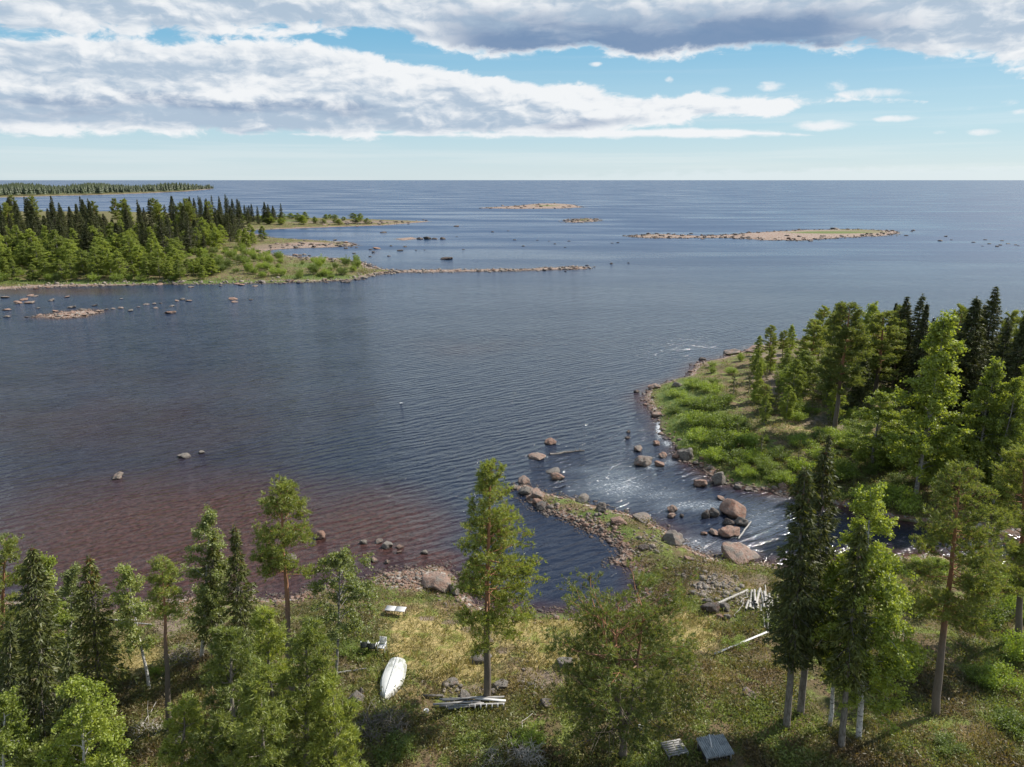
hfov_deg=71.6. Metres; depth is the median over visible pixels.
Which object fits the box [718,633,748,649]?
leafy bush
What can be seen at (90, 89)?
sky
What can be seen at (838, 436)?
scrub bush
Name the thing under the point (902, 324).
pine tree
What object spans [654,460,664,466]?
boulder
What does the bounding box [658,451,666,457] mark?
boulder
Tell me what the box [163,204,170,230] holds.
spruce tree
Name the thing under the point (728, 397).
willow bush
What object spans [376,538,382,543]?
boulder
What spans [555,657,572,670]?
boulder
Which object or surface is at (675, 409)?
willow bush
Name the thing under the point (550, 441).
boulder
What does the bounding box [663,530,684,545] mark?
boulder
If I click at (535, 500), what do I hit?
boulder
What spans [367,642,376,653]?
garden chair
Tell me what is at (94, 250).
birch tree
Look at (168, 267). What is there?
birch tree
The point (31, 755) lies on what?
pine tree
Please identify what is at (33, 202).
pine tree
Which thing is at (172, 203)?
spruce tree
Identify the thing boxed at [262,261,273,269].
willow bush
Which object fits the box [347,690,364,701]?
boulder
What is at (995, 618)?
leafy bush
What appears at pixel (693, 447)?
willow bush
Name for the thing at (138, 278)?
willow bush
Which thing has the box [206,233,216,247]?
birch tree
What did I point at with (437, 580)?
boulder
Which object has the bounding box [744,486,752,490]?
boulder
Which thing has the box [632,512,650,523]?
boulder
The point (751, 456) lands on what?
willow bush
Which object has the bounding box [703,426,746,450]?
willow bush
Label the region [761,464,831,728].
spruce tree
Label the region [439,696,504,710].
jetty section
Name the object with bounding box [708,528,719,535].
boulder
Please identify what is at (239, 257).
willow bush
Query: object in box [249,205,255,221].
spruce tree
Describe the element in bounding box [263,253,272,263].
willow bush
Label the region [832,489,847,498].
scrub bush
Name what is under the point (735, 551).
boulder
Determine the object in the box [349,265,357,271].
willow bush
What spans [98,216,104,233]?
spruce tree
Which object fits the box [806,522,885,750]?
spruce tree
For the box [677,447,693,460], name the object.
boulder
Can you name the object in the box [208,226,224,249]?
birch tree
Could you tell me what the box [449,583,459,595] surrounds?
boulder
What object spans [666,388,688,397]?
willow bush
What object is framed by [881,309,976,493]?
birch tree
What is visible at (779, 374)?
scrub bush
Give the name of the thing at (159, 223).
spruce tree
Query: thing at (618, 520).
boulder
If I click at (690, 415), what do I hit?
willow bush
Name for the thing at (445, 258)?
boulder
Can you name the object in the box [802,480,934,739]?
birch tree
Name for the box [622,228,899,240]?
shore stones
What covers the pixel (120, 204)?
pine tree
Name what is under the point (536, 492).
boulder
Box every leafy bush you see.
[148,666,163,678]
[158,639,208,670]
[335,643,358,660]
[352,646,377,661]
[369,727,421,765]
[505,722,550,755]
[632,572,657,586]
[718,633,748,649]
[878,641,925,684]
[900,590,940,617]
[909,553,954,580]
[926,729,975,757]
[958,661,999,690]
[968,596,1015,630]
[970,564,1016,587]
[971,658,1023,695]
[989,702,1023,742]
[996,594,1023,618]
[998,628,1023,661]
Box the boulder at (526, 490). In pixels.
[518,486,531,494]
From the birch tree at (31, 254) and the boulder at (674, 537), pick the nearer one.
the boulder at (674, 537)
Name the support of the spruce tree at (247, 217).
on the ground at (822, 693)
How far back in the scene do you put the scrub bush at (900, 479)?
67.12 m
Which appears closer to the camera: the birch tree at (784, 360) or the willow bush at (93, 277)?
the birch tree at (784, 360)
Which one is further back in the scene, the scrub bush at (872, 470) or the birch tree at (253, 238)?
the birch tree at (253, 238)
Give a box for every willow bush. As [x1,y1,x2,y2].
[0,270,10,280]
[18,268,26,275]
[27,271,39,280]
[44,274,52,280]
[49,272,60,281]
[86,272,100,280]
[109,273,124,279]
[124,272,132,279]
[135,274,148,280]
[188,245,197,254]
[209,246,218,252]
[213,256,223,265]
[217,263,226,271]
[222,258,234,268]
[223,249,235,257]
[235,253,246,262]
[240,255,250,263]
[244,261,252,273]
[247,249,256,255]
[249,266,258,273]
[251,253,257,260]
[254,261,270,268]
[258,271,267,277]
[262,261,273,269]
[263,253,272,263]
[269,266,279,274]
[276,250,283,259]
[277,267,286,274]
[295,271,303,276]
[309,263,318,273]
[313,253,326,263]
[313,257,321,266]
[319,267,332,275]
[334,265,349,273]
[341,254,351,264]
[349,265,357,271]
[350,259,360,267]
[352,255,359,263]
[664,405,683,412]
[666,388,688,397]
[674,396,700,408]
[676,440,700,453]
[678,409,710,425]
[681,377,706,387]
[682,425,715,442]
[688,394,725,410]
[691,409,737,428]
[694,381,724,393]
[697,445,732,462]
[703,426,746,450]
[709,392,737,404]
[717,447,751,466]
[718,413,751,429]
[723,427,757,446]
[732,464,757,477]
[740,446,768,462]
[751,468,777,481]
[766,444,793,459]
[769,469,797,485]
[781,455,817,471]
[787,433,815,447]
[802,441,835,459]
[813,425,839,437]
[833,457,859,481]
[848,482,894,503]
[876,483,923,515]
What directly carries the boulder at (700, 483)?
in the sea water
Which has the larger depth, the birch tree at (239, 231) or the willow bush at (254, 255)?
the birch tree at (239, 231)
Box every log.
[338,668,365,673]
[550,448,584,454]
[719,589,748,602]
[738,521,751,538]
[748,589,752,609]
[755,587,760,605]
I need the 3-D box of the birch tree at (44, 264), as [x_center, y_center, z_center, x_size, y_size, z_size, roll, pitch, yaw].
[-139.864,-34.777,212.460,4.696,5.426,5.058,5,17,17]
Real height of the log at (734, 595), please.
0.354 m
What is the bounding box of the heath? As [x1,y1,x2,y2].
[0,217,1023,766]
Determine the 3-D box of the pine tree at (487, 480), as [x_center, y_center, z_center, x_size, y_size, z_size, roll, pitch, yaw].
[-0.679,10.922,37.443,5.487,14.599,6.471,1,16,0]
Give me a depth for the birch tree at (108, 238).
241.54 m
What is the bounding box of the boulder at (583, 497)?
[575,493,588,503]
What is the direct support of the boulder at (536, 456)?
on the ground at (822, 693)
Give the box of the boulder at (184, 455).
[177,453,190,458]
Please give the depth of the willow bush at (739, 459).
73.28 m
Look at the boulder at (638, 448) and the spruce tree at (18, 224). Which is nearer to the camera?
the boulder at (638, 448)
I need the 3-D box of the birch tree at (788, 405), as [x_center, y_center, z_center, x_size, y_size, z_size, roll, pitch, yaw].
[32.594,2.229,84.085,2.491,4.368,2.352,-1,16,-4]
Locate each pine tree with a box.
[0,202,15,227]
[0,531,32,691]
[8,194,17,204]
[11,733,73,766]
[27,195,42,221]
[91,201,100,218]
[108,198,120,219]
[116,199,136,221]
[121,201,133,224]
[142,554,187,730]
[145,198,160,221]
[153,203,165,222]
[155,687,211,766]
[174,202,181,216]
[179,198,195,216]
[180,623,287,766]
[184,202,198,225]
[203,201,213,220]
[215,656,295,766]
[239,599,309,766]
[247,473,318,692]
[256,615,354,766]
[288,663,368,766]
[451,458,549,702]
[532,555,702,764]
[754,383,774,404]
[761,325,780,355]
[764,345,776,374]
[777,330,790,355]
[794,319,831,374]
[799,338,807,348]
[810,305,831,358]
[811,300,878,428]
[815,348,837,384]
[823,310,841,349]
[824,303,846,345]
[855,310,908,401]
[884,319,910,389]
[885,304,902,331]
[893,458,1023,716]
[914,331,967,429]
[949,303,968,376]
[974,439,1023,638]
[995,311,1023,374]
[997,310,1022,349]
[1016,364,1023,441]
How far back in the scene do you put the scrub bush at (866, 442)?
74.04 m
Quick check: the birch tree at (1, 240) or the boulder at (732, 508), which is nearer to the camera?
the boulder at (732, 508)
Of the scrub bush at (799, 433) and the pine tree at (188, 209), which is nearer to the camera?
the scrub bush at (799, 433)
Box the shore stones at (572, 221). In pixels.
[482,203,601,222]
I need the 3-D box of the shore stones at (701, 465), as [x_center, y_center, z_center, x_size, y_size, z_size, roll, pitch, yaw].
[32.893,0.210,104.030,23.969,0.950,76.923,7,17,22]
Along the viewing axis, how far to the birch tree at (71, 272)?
206.53 m
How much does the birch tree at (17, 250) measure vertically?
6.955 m
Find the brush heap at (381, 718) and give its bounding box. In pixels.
[343,695,412,747]
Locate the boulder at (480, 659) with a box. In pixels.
[470,650,491,664]
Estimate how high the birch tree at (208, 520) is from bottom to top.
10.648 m
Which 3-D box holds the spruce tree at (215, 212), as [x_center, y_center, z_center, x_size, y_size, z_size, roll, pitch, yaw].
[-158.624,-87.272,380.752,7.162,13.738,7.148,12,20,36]
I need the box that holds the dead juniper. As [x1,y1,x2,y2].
[512,736,549,766]
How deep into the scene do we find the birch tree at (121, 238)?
238.44 m
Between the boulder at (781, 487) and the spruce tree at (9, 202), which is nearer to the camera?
the boulder at (781, 487)
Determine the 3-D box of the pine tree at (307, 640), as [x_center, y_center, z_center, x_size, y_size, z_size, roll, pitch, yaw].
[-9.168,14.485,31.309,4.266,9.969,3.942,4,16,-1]
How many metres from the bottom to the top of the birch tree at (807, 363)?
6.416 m
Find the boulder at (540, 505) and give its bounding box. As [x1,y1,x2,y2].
[535,501,546,510]
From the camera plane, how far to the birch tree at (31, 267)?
206.07 m
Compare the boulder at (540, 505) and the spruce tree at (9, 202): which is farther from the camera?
the spruce tree at (9, 202)
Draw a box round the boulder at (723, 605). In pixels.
[720,602,729,611]
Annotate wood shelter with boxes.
[696,733,734,765]
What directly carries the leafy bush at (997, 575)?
on the ground at (822, 693)
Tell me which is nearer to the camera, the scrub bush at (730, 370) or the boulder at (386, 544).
the boulder at (386, 544)
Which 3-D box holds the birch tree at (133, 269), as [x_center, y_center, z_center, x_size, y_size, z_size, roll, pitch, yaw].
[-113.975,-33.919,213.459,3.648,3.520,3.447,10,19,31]
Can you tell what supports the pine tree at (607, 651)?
on the ground at (822, 693)
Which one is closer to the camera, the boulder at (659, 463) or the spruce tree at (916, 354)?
the boulder at (659, 463)
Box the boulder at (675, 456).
[672,453,678,458]
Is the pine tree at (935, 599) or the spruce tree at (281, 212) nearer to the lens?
the pine tree at (935, 599)
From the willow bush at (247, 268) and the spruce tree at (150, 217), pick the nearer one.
the willow bush at (247, 268)
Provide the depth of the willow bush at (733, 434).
77.39 m
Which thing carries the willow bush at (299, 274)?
on the ground at (822, 693)
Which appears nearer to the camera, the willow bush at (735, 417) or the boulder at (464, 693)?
the boulder at (464, 693)
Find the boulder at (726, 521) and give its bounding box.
[722,518,733,525]
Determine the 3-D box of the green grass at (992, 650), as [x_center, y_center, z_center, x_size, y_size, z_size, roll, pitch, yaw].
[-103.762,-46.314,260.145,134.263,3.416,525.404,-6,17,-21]
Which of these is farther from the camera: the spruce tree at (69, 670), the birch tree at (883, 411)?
the birch tree at (883, 411)
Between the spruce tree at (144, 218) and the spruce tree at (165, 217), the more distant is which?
the spruce tree at (144, 218)
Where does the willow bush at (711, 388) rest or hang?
on the ground at (822, 693)
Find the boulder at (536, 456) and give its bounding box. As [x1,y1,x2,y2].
[528,452,545,459]
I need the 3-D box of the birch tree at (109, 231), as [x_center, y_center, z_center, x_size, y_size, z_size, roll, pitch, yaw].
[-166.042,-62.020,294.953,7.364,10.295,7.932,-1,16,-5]
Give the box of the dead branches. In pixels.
[465,731,528,766]
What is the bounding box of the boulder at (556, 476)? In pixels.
[550,472,563,479]
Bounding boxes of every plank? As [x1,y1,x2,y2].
[423,694,442,696]
[433,700,480,705]
[442,696,482,700]
[448,701,483,709]
[475,698,505,701]
[714,631,767,653]
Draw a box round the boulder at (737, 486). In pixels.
[734,484,742,489]
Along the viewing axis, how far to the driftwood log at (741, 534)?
60.42 m
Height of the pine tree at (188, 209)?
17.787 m
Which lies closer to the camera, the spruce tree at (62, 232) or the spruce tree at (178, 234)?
the spruce tree at (62, 232)
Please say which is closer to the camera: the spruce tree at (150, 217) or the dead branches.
the dead branches
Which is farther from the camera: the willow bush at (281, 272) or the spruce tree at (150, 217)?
the spruce tree at (150, 217)
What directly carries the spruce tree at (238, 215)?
on the ground at (822, 693)
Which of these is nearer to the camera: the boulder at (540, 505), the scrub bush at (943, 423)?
the boulder at (540, 505)
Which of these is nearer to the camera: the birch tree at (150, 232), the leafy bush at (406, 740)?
the leafy bush at (406, 740)
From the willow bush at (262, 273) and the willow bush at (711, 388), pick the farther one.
the willow bush at (262, 273)
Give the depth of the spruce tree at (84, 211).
347.81 m
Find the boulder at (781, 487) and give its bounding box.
[778,482,787,490]
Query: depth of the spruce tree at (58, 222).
272.22 m
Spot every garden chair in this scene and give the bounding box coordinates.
[360,640,368,649]
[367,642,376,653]
[377,636,386,652]
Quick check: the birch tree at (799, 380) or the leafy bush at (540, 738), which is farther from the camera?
the birch tree at (799, 380)
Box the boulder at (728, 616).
[723,614,730,619]
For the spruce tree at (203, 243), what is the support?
on the ground at (822, 693)
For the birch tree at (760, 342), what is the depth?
117.88 m
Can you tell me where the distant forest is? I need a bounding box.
[0,182,213,194]
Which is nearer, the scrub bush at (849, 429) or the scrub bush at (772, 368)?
the scrub bush at (849, 429)
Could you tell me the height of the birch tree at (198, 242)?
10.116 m
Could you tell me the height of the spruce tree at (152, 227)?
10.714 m
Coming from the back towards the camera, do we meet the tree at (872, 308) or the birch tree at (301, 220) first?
the birch tree at (301, 220)
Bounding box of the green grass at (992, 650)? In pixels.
[0,218,1023,700]
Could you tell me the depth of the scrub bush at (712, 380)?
100.16 m
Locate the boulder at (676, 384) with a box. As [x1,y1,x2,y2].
[672,382,682,386]
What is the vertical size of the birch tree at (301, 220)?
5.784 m
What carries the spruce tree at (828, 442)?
on the ground at (822, 693)
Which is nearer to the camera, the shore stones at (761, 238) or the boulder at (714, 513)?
the boulder at (714, 513)
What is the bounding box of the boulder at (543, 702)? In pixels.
[539,698,550,707]
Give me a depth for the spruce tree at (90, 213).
288.86 m
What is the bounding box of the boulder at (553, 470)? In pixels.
[546,467,559,473]
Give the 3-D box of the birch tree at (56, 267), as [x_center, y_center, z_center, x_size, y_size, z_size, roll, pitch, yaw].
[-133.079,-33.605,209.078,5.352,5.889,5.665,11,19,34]
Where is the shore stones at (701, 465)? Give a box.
[640,339,823,503]
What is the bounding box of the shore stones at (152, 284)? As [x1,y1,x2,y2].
[0,220,594,289]
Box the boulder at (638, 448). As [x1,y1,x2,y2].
[634,445,642,451]
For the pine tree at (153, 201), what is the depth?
374.01 m
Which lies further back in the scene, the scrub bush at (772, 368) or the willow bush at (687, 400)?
the scrub bush at (772, 368)
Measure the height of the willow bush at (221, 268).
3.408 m
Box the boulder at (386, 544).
[381,541,392,548]
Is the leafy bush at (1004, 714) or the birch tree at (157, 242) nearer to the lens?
the leafy bush at (1004, 714)
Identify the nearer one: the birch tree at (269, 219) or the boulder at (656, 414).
the boulder at (656, 414)
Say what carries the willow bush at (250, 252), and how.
on the ground at (822, 693)
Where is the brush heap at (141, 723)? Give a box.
[124,706,166,739]
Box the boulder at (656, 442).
[653,440,659,445]
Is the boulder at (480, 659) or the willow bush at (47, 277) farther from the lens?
the willow bush at (47, 277)
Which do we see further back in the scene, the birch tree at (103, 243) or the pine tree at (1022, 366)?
the birch tree at (103, 243)
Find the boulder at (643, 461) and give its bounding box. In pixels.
[634,455,652,466]
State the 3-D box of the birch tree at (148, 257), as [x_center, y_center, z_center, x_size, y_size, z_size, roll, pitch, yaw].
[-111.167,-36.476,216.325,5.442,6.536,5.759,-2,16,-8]
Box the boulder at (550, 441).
[544,438,556,444]
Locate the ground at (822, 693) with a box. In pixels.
[0,189,1023,766]
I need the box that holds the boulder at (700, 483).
[693,479,707,486]
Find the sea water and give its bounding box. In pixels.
[0,180,1023,613]
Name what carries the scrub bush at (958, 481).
on the ground at (822, 693)
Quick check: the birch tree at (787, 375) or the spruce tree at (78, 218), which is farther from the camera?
the spruce tree at (78, 218)
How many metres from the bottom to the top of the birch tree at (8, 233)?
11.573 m
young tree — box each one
[729,372,738,394]
[745,376,752,393]
[756,432,767,459]
[771,380,780,405]
[773,392,778,414]
[793,440,804,465]
[814,431,821,449]
[849,475,857,489]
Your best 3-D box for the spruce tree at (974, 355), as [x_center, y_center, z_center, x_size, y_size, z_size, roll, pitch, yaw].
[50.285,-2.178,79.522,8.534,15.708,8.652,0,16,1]
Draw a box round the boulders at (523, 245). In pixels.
[25,204,1018,316]
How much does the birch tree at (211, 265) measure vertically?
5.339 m
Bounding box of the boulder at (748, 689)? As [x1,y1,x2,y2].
[742,687,755,699]
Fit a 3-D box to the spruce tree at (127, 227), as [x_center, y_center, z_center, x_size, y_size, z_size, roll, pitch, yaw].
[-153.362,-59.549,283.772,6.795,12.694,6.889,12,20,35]
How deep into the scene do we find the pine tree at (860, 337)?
78.64 m
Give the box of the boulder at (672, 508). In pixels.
[667,505,677,512]
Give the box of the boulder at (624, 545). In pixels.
[622,542,629,547]
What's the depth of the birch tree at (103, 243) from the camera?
218.41 m
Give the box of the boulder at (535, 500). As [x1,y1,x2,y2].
[532,498,542,503]
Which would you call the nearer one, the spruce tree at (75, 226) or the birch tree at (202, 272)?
the birch tree at (202, 272)
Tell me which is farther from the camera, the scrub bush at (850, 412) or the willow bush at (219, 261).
the willow bush at (219, 261)
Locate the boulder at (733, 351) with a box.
[723,349,740,354]
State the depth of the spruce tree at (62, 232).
247.60 m
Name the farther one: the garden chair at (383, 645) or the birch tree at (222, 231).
the birch tree at (222, 231)
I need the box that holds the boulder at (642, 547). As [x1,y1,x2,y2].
[638,544,648,551]
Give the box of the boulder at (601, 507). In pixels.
[595,502,606,512]
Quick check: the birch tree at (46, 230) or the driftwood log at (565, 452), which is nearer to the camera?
the driftwood log at (565, 452)
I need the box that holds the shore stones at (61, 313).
[31,309,103,319]
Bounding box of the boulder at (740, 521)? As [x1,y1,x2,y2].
[734,517,748,526]
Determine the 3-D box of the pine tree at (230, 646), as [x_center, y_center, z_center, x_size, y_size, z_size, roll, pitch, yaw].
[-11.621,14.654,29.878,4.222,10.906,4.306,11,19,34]
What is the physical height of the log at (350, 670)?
0.221 m
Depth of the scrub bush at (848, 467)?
68.76 m
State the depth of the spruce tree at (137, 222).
298.88 m
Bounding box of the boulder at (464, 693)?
[458,690,469,703]
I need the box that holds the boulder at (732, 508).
[719,498,745,518]
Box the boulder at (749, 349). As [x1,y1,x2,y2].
[745,345,764,351]
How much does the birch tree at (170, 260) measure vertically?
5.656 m
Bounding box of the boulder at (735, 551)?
[721,541,759,564]
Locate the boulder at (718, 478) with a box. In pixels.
[711,471,725,484]
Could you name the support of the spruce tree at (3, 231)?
on the ground at (822, 693)
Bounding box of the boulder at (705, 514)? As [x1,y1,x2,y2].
[701,509,709,518]
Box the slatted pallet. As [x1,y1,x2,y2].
[660,739,688,760]
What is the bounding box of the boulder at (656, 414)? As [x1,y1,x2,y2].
[651,412,661,416]
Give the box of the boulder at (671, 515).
[667,513,675,517]
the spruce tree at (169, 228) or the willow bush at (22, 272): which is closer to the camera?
the willow bush at (22, 272)
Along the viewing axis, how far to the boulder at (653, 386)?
101.68 m
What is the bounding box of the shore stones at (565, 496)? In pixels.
[112,482,779,623]
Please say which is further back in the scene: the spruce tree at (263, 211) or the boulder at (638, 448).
the spruce tree at (263, 211)
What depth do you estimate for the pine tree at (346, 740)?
29.44 m
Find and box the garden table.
[385,605,406,615]
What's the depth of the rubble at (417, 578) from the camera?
59.78 m
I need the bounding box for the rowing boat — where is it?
[379,657,406,701]
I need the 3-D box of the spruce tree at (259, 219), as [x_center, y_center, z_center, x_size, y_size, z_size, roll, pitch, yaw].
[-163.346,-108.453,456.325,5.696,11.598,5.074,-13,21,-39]
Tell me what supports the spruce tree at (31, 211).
on the ground at (822, 693)
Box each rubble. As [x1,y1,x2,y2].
[134,527,761,697]
[281,501,635,603]
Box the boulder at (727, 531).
[718,525,739,537]
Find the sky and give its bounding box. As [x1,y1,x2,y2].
[0,0,1023,179]
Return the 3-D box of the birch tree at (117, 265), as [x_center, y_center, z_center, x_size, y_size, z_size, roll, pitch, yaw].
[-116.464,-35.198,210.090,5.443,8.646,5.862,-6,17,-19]
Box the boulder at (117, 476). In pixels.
[112,472,122,479]
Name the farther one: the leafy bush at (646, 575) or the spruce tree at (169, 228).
the spruce tree at (169, 228)
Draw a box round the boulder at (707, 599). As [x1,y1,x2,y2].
[702,598,711,603]
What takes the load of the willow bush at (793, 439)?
on the ground at (822, 693)
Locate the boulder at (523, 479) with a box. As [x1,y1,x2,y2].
[518,475,529,483]
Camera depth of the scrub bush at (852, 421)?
79.70 m
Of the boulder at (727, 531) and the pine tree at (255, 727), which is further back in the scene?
the boulder at (727, 531)
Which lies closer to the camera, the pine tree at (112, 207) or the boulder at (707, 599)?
the boulder at (707, 599)
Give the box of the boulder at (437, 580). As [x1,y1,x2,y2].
[422,571,450,592]
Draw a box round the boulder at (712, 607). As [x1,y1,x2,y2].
[700,602,719,613]
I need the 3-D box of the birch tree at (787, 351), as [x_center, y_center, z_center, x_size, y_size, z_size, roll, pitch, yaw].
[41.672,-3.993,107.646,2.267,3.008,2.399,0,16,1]
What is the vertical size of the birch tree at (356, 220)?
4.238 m
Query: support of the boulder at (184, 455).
on the ground at (822, 693)
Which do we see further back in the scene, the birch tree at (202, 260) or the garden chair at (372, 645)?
the birch tree at (202, 260)
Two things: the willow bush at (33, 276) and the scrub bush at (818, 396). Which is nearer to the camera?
the scrub bush at (818, 396)
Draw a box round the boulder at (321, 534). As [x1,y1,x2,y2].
[315,530,325,539]
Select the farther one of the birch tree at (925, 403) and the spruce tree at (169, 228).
the spruce tree at (169, 228)
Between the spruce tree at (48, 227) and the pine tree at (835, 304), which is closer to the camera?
the pine tree at (835, 304)
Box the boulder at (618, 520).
[610,516,626,524]
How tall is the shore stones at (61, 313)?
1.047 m
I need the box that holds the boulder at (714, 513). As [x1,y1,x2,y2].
[709,507,719,517]
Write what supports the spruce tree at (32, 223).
on the ground at (822, 693)
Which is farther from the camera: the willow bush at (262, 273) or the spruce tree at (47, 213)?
the spruce tree at (47, 213)
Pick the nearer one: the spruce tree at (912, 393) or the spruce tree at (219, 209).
the spruce tree at (912, 393)
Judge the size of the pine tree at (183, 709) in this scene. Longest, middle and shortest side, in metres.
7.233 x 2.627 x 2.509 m
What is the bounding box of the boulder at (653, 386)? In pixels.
[647,383,660,388]
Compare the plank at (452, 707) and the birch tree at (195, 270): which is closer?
the plank at (452, 707)
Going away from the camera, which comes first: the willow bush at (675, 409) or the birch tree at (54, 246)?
the willow bush at (675, 409)
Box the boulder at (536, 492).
[531,487,543,498]
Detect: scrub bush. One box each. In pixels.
[708,361,717,366]
[708,365,715,372]
[708,377,720,384]
[724,366,738,374]
[731,420,754,431]
[736,353,744,361]
[740,431,762,449]
[749,387,766,403]
[752,454,782,469]
[757,444,773,452]
[758,434,769,441]
[762,360,777,373]
[769,468,791,476]
[773,368,785,381]
[784,408,808,421]
[786,431,806,438]
[793,396,816,414]
[810,429,828,440]
[813,393,822,399]
[831,428,856,449]
[831,449,842,456]
[832,425,870,439]
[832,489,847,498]
[834,457,863,479]
[841,418,869,434]
[845,406,857,420]
[846,433,876,450]
[860,457,878,475]
[874,453,903,469]
[878,384,895,394]
[881,471,913,486]
[881,481,900,496]
[939,421,954,430]
[947,474,975,487]
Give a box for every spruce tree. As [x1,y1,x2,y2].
[0,214,12,237]
[0,221,12,247]
[0,545,83,750]
[0,622,31,766]
[6,197,14,223]
[7,213,14,242]
[11,201,25,229]
[12,209,28,242]
[16,219,23,235]
[23,198,40,227]
[24,204,41,237]
[28,214,43,244]
[40,215,46,239]
[41,641,95,766]
[43,224,55,250]
[45,208,53,225]
[46,204,63,228]
[49,196,58,221]
[54,217,65,234]
[57,203,69,233]
[58,224,66,241]
[63,555,138,697]
[65,206,77,228]
[66,224,81,248]
[73,204,82,236]
[73,223,79,242]
[76,219,85,249]
[78,223,94,251]
[79,199,86,218]
[80,209,87,229]
[83,201,102,232]
[84,218,102,241]
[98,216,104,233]
[101,214,108,230]
[108,223,127,260]
[123,206,137,240]
[124,219,136,244]
[134,204,146,229]
[135,217,140,237]
[137,213,147,247]
[138,222,150,252]
[142,207,147,225]
[146,198,156,226]
[148,220,154,238]
[154,215,169,258]
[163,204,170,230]
[165,215,176,237]
[167,196,177,217]
[169,205,177,234]
[172,225,187,253]
[176,205,191,238]
[181,222,197,252]
[182,213,197,252]
[187,219,208,250]
[190,529,229,658]
[192,198,199,226]
[198,198,203,219]
[200,236,208,251]
[202,204,214,235]
[211,208,217,220]
[217,204,224,218]
[217,215,225,232]
[219,522,261,650]
[222,194,228,214]
[222,198,232,231]
[222,212,228,233]
[225,214,235,241]
[227,205,237,235]
[230,199,242,229]
[231,210,237,238]
[234,199,246,229]
[244,207,251,223]
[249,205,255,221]
[256,206,261,223]
[261,202,266,221]
[264,209,272,223]
[277,203,285,221]
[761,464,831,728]
[776,447,843,716]
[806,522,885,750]
[811,434,840,489]
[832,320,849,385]
[842,357,875,413]
[874,296,913,388]
[882,373,922,461]
[889,293,931,389]
[889,302,930,405]
[936,295,994,432]
[956,320,1020,440]
[964,286,1004,384]
[969,316,1023,459]
[993,316,1011,367]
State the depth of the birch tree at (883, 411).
69.34 m
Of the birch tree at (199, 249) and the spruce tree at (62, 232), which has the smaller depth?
the birch tree at (199, 249)
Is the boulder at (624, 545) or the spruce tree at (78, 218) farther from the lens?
the spruce tree at (78, 218)
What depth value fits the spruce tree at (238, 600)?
40.32 m
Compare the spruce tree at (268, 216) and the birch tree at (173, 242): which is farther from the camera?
the spruce tree at (268, 216)
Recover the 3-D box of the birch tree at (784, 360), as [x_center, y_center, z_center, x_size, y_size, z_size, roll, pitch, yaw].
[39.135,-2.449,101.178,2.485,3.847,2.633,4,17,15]
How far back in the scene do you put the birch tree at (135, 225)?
312.07 m
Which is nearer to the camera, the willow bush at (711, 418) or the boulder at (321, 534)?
the boulder at (321, 534)
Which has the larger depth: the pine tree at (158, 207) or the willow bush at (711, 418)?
the pine tree at (158, 207)
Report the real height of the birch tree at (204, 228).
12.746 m
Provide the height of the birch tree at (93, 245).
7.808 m
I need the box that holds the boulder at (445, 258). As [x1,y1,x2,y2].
[440,257,452,259]
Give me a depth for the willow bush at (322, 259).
239.52 m
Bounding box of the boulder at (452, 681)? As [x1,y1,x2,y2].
[442,677,458,685]
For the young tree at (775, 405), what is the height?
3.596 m
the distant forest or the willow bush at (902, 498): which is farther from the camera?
the distant forest
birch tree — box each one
[0,235,6,248]
[0,247,9,271]
[0,256,10,274]
[0,683,41,766]
[2,235,15,250]
[4,226,14,251]
[5,247,21,273]
[7,225,29,250]
[7,258,21,277]
[13,247,24,264]
[14,239,33,270]
[18,228,43,246]
[21,241,48,269]
[23,264,40,280]
[31,673,143,766]
[32,551,73,709]
[35,259,52,274]
[37,225,58,251]
[37,251,60,268]
[41,263,55,278]
[43,229,64,261]
[44,234,65,257]
[51,259,69,278]
[54,561,90,649]
[56,238,83,264]
[62,249,77,270]
[62,259,78,279]
[68,228,81,252]
[73,249,91,275]
[85,225,104,250]
[87,246,107,276]
[89,237,113,268]
[89,243,105,258]
[90,723,137,766]
[101,248,117,274]
[103,222,115,235]
[105,234,115,251]
[107,233,125,255]
[109,250,128,275]
[110,562,158,688]
[113,219,125,230]
[115,234,144,265]
[116,232,131,254]
[126,265,138,276]
[127,245,144,269]
[128,228,139,241]
[132,223,139,237]
[132,238,143,251]
[139,253,154,274]
[140,256,153,277]
[143,238,159,257]
[146,226,157,241]
[149,243,166,271]
[150,257,165,277]
[153,236,163,257]
[162,256,174,271]
[162,260,173,277]
[163,238,184,258]
[166,244,178,260]
[166,248,186,267]
[172,260,186,279]
[175,237,186,257]
[177,503,231,658]
[182,258,189,269]
[186,258,200,273]
[191,227,201,248]
[195,248,207,258]
[197,217,211,244]
[197,257,205,271]
[197,265,207,278]
[203,258,219,273]
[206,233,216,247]
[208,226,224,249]
[209,222,216,239]
[214,224,228,244]
[235,229,244,245]
[240,228,252,248]
[247,223,254,236]
[247,232,258,243]
[256,226,268,239]
[262,216,275,222]
[277,218,285,224]
[296,544,379,679]
[297,215,307,223]
[333,219,342,223]
[350,217,360,222]
[749,348,765,378]
[749,350,759,369]
[751,360,763,401]
[752,335,765,352]
[759,393,772,423]
[777,353,792,372]
[777,385,799,419]
[778,358,808,400]
[780,348,793,364]
[782,323,797,349]
[782,349,823,393]
[784,365,795,395]
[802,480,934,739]
[816,551,868,725]
[827,386,848,418]
[832,390,911,470]
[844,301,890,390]
[847,376,872,401]
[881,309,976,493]
[893,409,916,467]
[915,426,953,487]
[953,356,1019,495]
[976,376,1023,503]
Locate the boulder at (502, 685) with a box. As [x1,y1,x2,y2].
[491,679,508,690]
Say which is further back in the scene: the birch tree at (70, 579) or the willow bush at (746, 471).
the willow bush at (746, 471)
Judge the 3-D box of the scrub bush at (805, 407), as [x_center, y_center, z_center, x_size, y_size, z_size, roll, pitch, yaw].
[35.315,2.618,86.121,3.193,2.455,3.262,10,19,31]

